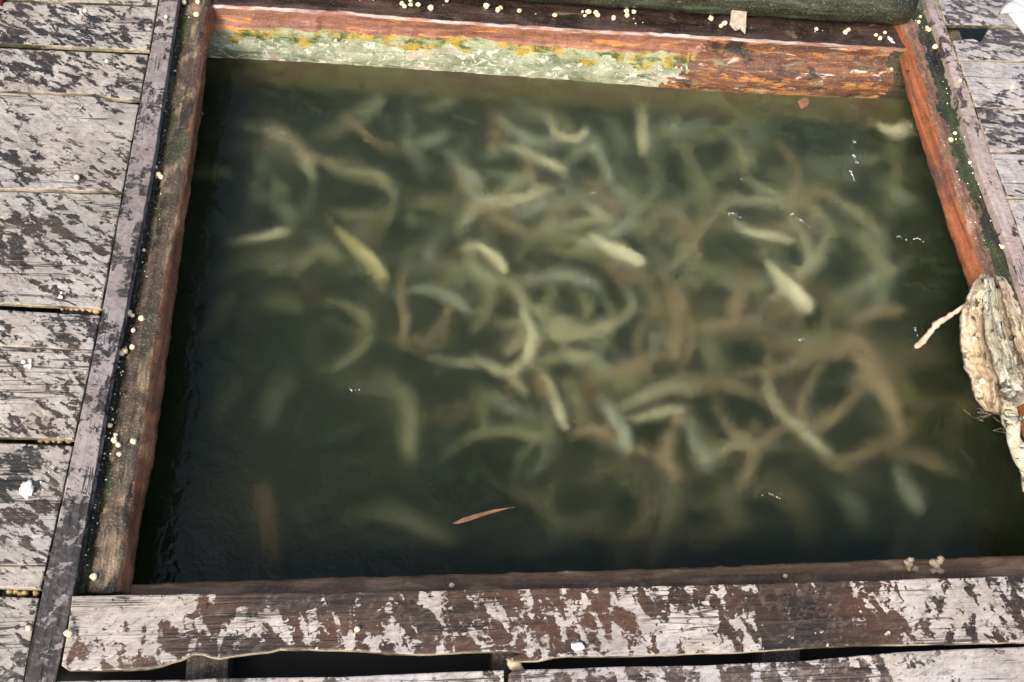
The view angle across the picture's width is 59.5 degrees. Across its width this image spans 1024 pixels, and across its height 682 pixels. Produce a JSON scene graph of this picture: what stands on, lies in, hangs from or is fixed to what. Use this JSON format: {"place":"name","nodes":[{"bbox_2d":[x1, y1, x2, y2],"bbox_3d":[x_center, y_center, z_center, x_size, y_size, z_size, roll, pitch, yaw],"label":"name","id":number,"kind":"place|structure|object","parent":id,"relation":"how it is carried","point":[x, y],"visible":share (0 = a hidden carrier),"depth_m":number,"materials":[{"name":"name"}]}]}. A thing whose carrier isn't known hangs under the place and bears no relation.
{"place":"outdoors","nodes":[
{"label":"outdoors","id":0,"kind":"place"},
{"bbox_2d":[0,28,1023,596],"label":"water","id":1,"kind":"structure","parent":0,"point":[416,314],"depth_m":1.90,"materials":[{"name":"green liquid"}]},
{"bbox_2d":[452,507,513,523],"bbox_3d":[-0.054,0.328,1.697,0.124,0.002,0.009,-13,65,-14],"label":"leaf sliver","id":2,"kind":"object","parent":1,"relation":"on","point":[469,518],"visible":1,"depth_m":1.69,"materials":[{"name":"brown plant"}]},
{"bbox_2d":[60,644,1023,680],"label":"bearer","id":3,"kind":"object","parent":1,"relation":"on","point":[282,664],"depth_m":1.50,"materials":[{"name":"black wood"}]},
{"bbox_2d":[2,9,157,598],"bbox_3d":[-0.822,-0.166,1.751,0.088,0.060,1.669,1,62,-8],"label":"joist","id":4,"kind":"object","parent":3,"relation":"on","point":[64,443],"visible":0.05,"depth_m":1.66,"materials":[{"name":"brown wood"}]},
{"bbox_2d":[6,590,12,594],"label":"feed pellet","id":5,"kind":"object","parent":4,"relation":"on","point":[9,592],"visible":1,"depth_m":1.41},
{"bbox_2d":[0,597,40,681],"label":"plank","id":6,"kind":"object","parent":4,"relation":"on","point":[18,615],"visible":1,"depth_m":1.37,"materials":[{"name":"grey wood"}]},
{"bbox_2d":[25,625,31,630],"bbox_3d":[-0.740,0.439,1.372,0.009,0.008,0.010,1,62,-8],"label":"feed pellet","id":7,"kind":"object","parent":6,"relation":"on","point":[28,627],"visible":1,"depth_m":1.37},
{"bbox_2d":[0,566,47,590],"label":"plank","id":8,"kind":"object","parent":4,"relation":"on","point":[33,578],"visible":1,"depth_m":1.41,"materials":[{"name":"grey wood"}]},
{"bbox_2d":[21,590,28,596],"bbox_3d":[-0.768,0.398,1.413,0.011,0.010,0.010,-22,67,-18],"label":"feed pellet","id":9,"kind":"object","parent":4,"relation":"on","point":[24,593],"visible":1,"depth_m":1.41},
{"bbox_2d":[33,591,39,595],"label":"feed pellet","id":10,"kind":"object","parent":4,"relation":"on","point":[36,593],"visible":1,"depth_m":1.41},
{"bbox_2d":[0,443,73,566],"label":"plank","id":11,"kind":"object","parent":4,"relation":"on","point":[28,527],"visible":1,"depth_m":1.46,"materials":[{"name":"grey wood"}]},
{"bbox_2d":[19,479,34,498],"bbox_3d":[-0.793,0.242,1.465,0.024,0.005,0.035,1,62,-8],"label":"bird dropping","id":12,"kind":"object","parent":11,"relation":"on","point":[26,488],"visible":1,"depth_m":1.46,"materials":[{"name":"white"}]},
{"bbox_2d":[0,348,93,441],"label":"plank","id":13,"kind":"object","parent":4,"relation":"on","point":[43,397],"visible":1,"depth_m":1.55,"materials":[{"name":"grey wood"}]},
{"bbox_2d":[21,359,32,368],"bbox_3d":[-0.847,0.040,1.565,0.018,0.006,0.020,-12,65,-14],"label":"crumb clump","id":14,"kind":"object","parent":13,"relation":"on","point":[30,364],"visible":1,"depth_m":1.56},
{"bbox_2d":[0,310,100,351],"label":"plank","id":15,"kind":"object","parent":4,"relation":"on","point":[40,330],"visible":1,"depth_m":1.60,"materials":[{"name":"grey wood"}]},
{"bbox_2d":[0,192,122,310],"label":"plank","id":16,"kind":"object","parent":4,"relation":"on","point":[72,262],"visible":1,"depth_m":1.68,"materials":[{"name":"grey wood"}]},
{"bbox_2d":[0,93,139,194],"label":"plank","id":17,"kind":"object","parent":4,"relation":"on","point":[52,143],"visible":1,"depth_m":1.79,"materials":[{"name":"grey wood"}]},
{"bbox_2d":[0,48,148,102],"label":"plank","id":18,"kind":"object","parent":4,"relation":"on","point":[118,77],"visible":0.98,"depth_m":1.88,"materials":[{"name":"grey wood"}]},
{"bbox_2d":[0,2,157,53],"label":"plank","id":19,"kind":"object","parent":4,"relation":"on","point":[108,28],"visible":1,"depth_m":1.93,"materials":[{"name":"grey wood"}]},
{"bbox_2d":[4,0,159,8],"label":"plank","id":20,"kind":"object","parent":4,"relation":"on","point":[145,3],"visible":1,"depth_m":1.98,"materials":[{"name":"grey wood"}]},
{"bbox_2d":[185,655,232,678],"bbox_3d":[-0.481,0.525,1.427,0.072,0.050,0.121,1,62,-8],"label":"joist","id":21,"kind":"object","parent":3,"relation":"on","point":[200,667],"visible":0.32,"depth_m":1.41,"materials":[{"name":"brown wood"}]},
{"bbox_2d":[57,670,503,681],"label":"front board","id":22,"kind":"object","parent":21,"relation":"on","point":[484,676],"visible":1,"depth_m":1.40,"materials":[{"name":"wood"}]},
{"bbox_2d":[489,653,517,681],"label":"joist","id":23,"kind":"object","parent":3,"relation":"on","point":[497,661],"visible":0.15,"depth_m":1.46,"materials":[{"name":"brown wood"}]},
{"bbox_2d":[507,655,523,670],"bbox_3d":[0.005,0.525,1.446,0.024,0.019,0.034,-15,66,-15],"label":"lump","id":24,"kind":"object","parent":23,"relation":"on","point":[515,666],"visible":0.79,"depth_m":1.44,"materials":[{"name":"beige"}]},
{"bbox_2d":[115,555,1023,594],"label":"beam","id":25,"kind":"structure","parent":3,"relation":"on","point":[959,567],"depth_m":1.57,"materials":[{"name":"brown wood"}]},
{"bbox_2d":[904,557,918,571],"bbox_3d":[0.734,0.410,1.648,0.026,0.010,0.028,1,62,-8],"label":"crumb clump","id":26,"kind":"object","parent":25,"relation":"on","point":[909,561],"visible":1,"depth_m":1.65,"materials":[{"name":"beige food"}]},
{"bbox_2d":[929,556,944,575],"bbox_3d":[0.785,0.415,1.654,0.034,0.010,0.037,1,62,-8],"label":"crumb clump","id":27,"kind":"object","parent":25,"relation":"on","point":[935,564],"visible":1,"depth_m":1.65,"materials":[{"name":"beige food"}]},
{"bbox_2d":[752,649,799,662],"bbox_3d":[0.452,0.565,1.537,0.068,0.050,0.143,12,61,-2],"label":"joist","id":28,"kind":"object","parent":3,"relation":"on","point":[778,656],"visible":0.14,"depth_m":1.53,"materials":[{"name":"brown wood"}]},
{"bbox_2d":[946,28,1023,249],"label":"joist","id":29,"kind":"object","parent":3,"relation":"on","point":[954,34],"visible":0.02,"depth_m":2.33,"materials":[{"name":"wood"}]},
{"bbox_2d":[937,0,1018,28],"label":"plank","id":30,"kind":"object","parent":29,"relation":"on","point":[970,13],"visible":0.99,"depth_m":2.32,"materials":[{"name":"grey wood"}]},
{"bbox_2d":[999,0,1023,33],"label":"paper scrap","id":31,"kind":"object","parent":30,"relation":"on","point":[1013,10],"visible":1,"depth_m":2.33,"materials":[{"name":"white paper"}]},
{"bbox_2d":[952,29,1023,62],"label":"plank","id":32,"kind":"object","parent":29,"relation":"on","point":[1001,45],"visible":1,"depth_m":2.27,"materials":[{"name":"grey wood"}]},
{"bbox_2d":[958,61,1023,109],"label":"plank","id":33,"kind":"object","parent":29,"relation":"on","point":[988,84],"visible":1,"depth_m":2.21,"materials":[{"name":"grey wood"}]},
{"bbox_2d":[975,109,1023,154],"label":"plank","id":34,"kind":"object","parent":29,"relation":"on","point":[1002,131],"visible":1,"depth_m":2.14,"materials":[{"name":"grey wood"}]},
{"bbox_2d":[991,154,1023,199],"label":"plank","id":35,"kind":"object","parent":29,"relation":"on","point":[1009,169],"visible":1,"depth_m":2.08,"materials":[{"name":"grey wood"}]},
{"bbox_2d":[1007,200,1023,248],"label":"plank","id":36,"kind":"object","parent":29,"relation":"on","point":[1016,208],"visible":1,"depth_m":2.02,"materials":[{"name":"grey wood"}]},
{"bbox_2d":[207,0,907,98],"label":"beam","id":37,"kind":"structure","parent":1,"relation":"on","point":[703,52],"depth_m":2.20,"materials":[{"name":"wood"}]},
{"bbox_2d":[77,0,214,595],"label":"beam","id":38,"kind":"structure","parent":37,"relation":"on","point":[117,511],"depth_m":1.65,"materials":[{"name":"wood"}]},
{"bbox_2d":[89,573,96,580],"bbox_3d":[-0.669,0.377,1.435,0.012,0.012,0.012,1,62,-8],"label":"feed pellet","id":39,"kind":"object","parent":38,"relation":"on","point":[93,576],"visible":1,"depth_m":1.43},
{"bbox_2d":[24,0,180,681],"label":"batten","id":40,"kind":"object","parent":38,"relation":"on","point":[62,581],"visible":1,"depth_m":1.57,"materials":[{"name":"grey wood"}]},
{"bbox_2d":[62,576,1023,671],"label":"edge board","id":41,"kind":"object","parent":40,"relation":"on","point":[115,633],"visible":1,"depth_m":1.47,"materials":[{"name":"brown wood"}]},
{"bbox_2d":[64,629,72,636],"bbox_3d":[-0.675,0.445,1.364,0.014,0.010,0.011,1,62,-8],"label":"feed pellet","id":42,"kind":"object","parent":41,"relation":"on","point":[68,632],"visible":1,"depth_m":1.36},
{"bbox_2d":[354,626,359,631],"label":"feed pellet","id":43,"kind":"object","parent":41,"relation":"on","point":[357,629],"visible":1,"depth_m":1.42},
{"bbox_2d":[571,642,585,650],"bbox_3d":[0.107,0.494,1.451,0.024,0.005,0.014,1,62,-8],"label":"white chip","id":44,"kind":"object","parent":41,"relation":"on","point":[576,646],"visible":1,"depth_m":1.45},
{"bbox_2d":[111,436,117,442],"bbox_3d":[-0.684,0.170,1.542,0.011,0.010,0.013,-17,66,-16],"label":"feed pellet","id":45,"kind":"object","parent":38,"relation":"on","point":[114,439],"visible":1,"depth_m":1.54},
{"bbox_2d":[130,438,136,443],"bbox_3d":[-0.653,0.173,1.544,0.011,0.012,0.013,-16,66,-16],"label":"feed pellet","id":46,"kind":"object","parent":38,"relation":"on","point":[133,440],"visible":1,"depth_m":1.54},
{"bbox_2d":[138,315,144,320],"bbox_3d":[-0.684,-0.042,1.654,0.012,0.012,0.011,-22,67,-18],"label":"feed pellet","id":47,"kind":"object","parent":38,"relation":"on","point":[141,318],"visible":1,"depth_m":1.65},
{"bbox_2d":[193,11,199,16],"bbox_3d":[-0.709,-0.735,2.016,0.015,0.012,0.013,1,62,-8],"label":"feed pellet","id":48,"kind":"object","parent":38,"relation":"on","point":[196,14],"visible":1,"depth_m":2.01},
{"bbox_2d":[428,4,433,10],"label":"feed pellet","id":49,"kind":"object","parent":37,"relation":"on","point":[431,7],"visible":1,"depth_m":2.13},
{"bbox_2d":[483,3,489,8],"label":"feed pellet","id":50,"kind":"object","parent":37,"relation":"on","point":[486,5],"visible":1,"depth_m":2.15},
{"bbox_2d":[0,0,1000,565],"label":"feed dust","id":51,"kind":"object","parent":37,"relation":"on","point":[146,276],"visible":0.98,"depth_m":1.69,"materials":[{"name":"beige food"}]},
{"bbox_2d":[515,0,918,24],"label":"log","id":52,"kind":"object","parent":37,"relation":"on","point":[894,12],"visible":0.99,"depth_m":2.22,"materials":[{"name":"wood"}]},
{"bbox_2d":[730,10,746,33],"bbox_3d":[0.562,-0.815,2.214,0.043,0.052,0.094,8,62,-4],"label":"wood chip","id":53,"kind":"object","parent":37,"relation":"on","point":[737,20],"visible":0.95,"depth_m":2.21,"materials":[{"name":"beige wood"}]},
{"bbox_2d":[893,0,1023,438],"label":"beam","id":54,"kind":"structure","parent":37,"relation":"on","point":[927,91],"depth_m":2.11,"materials":[{"name":"brown wood"}]},
{"bbox_2d":[920,0,1023,314],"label":"batten","id":55,"kind":"object","parent":54,"relation":"on","point":[991,189],"visible":1,"depth_m":2.09,"materials":[{"name":"grey wood"}]},
{"bbox_2d":[959,274,1023,491],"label":"rope","id":56,"kind":"object","parent":54,"relation":"on","point":[992,322],"visible":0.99,"depth_m":1.83,"materials":[{"name":"beige fabric"}]},
{"bbox_2d":[914,303,964,348],"bbox_3d":[0.937,-0.043,1.952,0.096,0.141,0.024,-34,71,-22],"label":"twig","id":57,"kind":"object","parent":56,"relation":"attached to","point":[922,341],"visible":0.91,"depth_m":1.94,"materials":[{"name":"beige wood"}]},
{"bbox_2d":[979,378,984,383],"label":"feed pellet","id":58,"kind":"object","parent":56,"relation":"on","point":[981,380],"visible":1,"depth_m":1.78},
{"bbox_2d":[797,97,808,108],"bbox_3d":[0.752,-0.613,2.307,0.040,0.002,0.026,-28,69,-20],"label":"leaf","id":59,"kind":"object","parent":1,"relation":"on","point":[803,102],"visible":1,"depth_m":2.31,"materials":[{"name":"brown plant"}]},
{"bbox_2d":[507,647,1023,681],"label":"front board","id":60,"kind":"object","parent":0,"point":[985,665],"visible":1,"depth_m":1.49,"materials":[{"name":"grey wood"}]}
]}

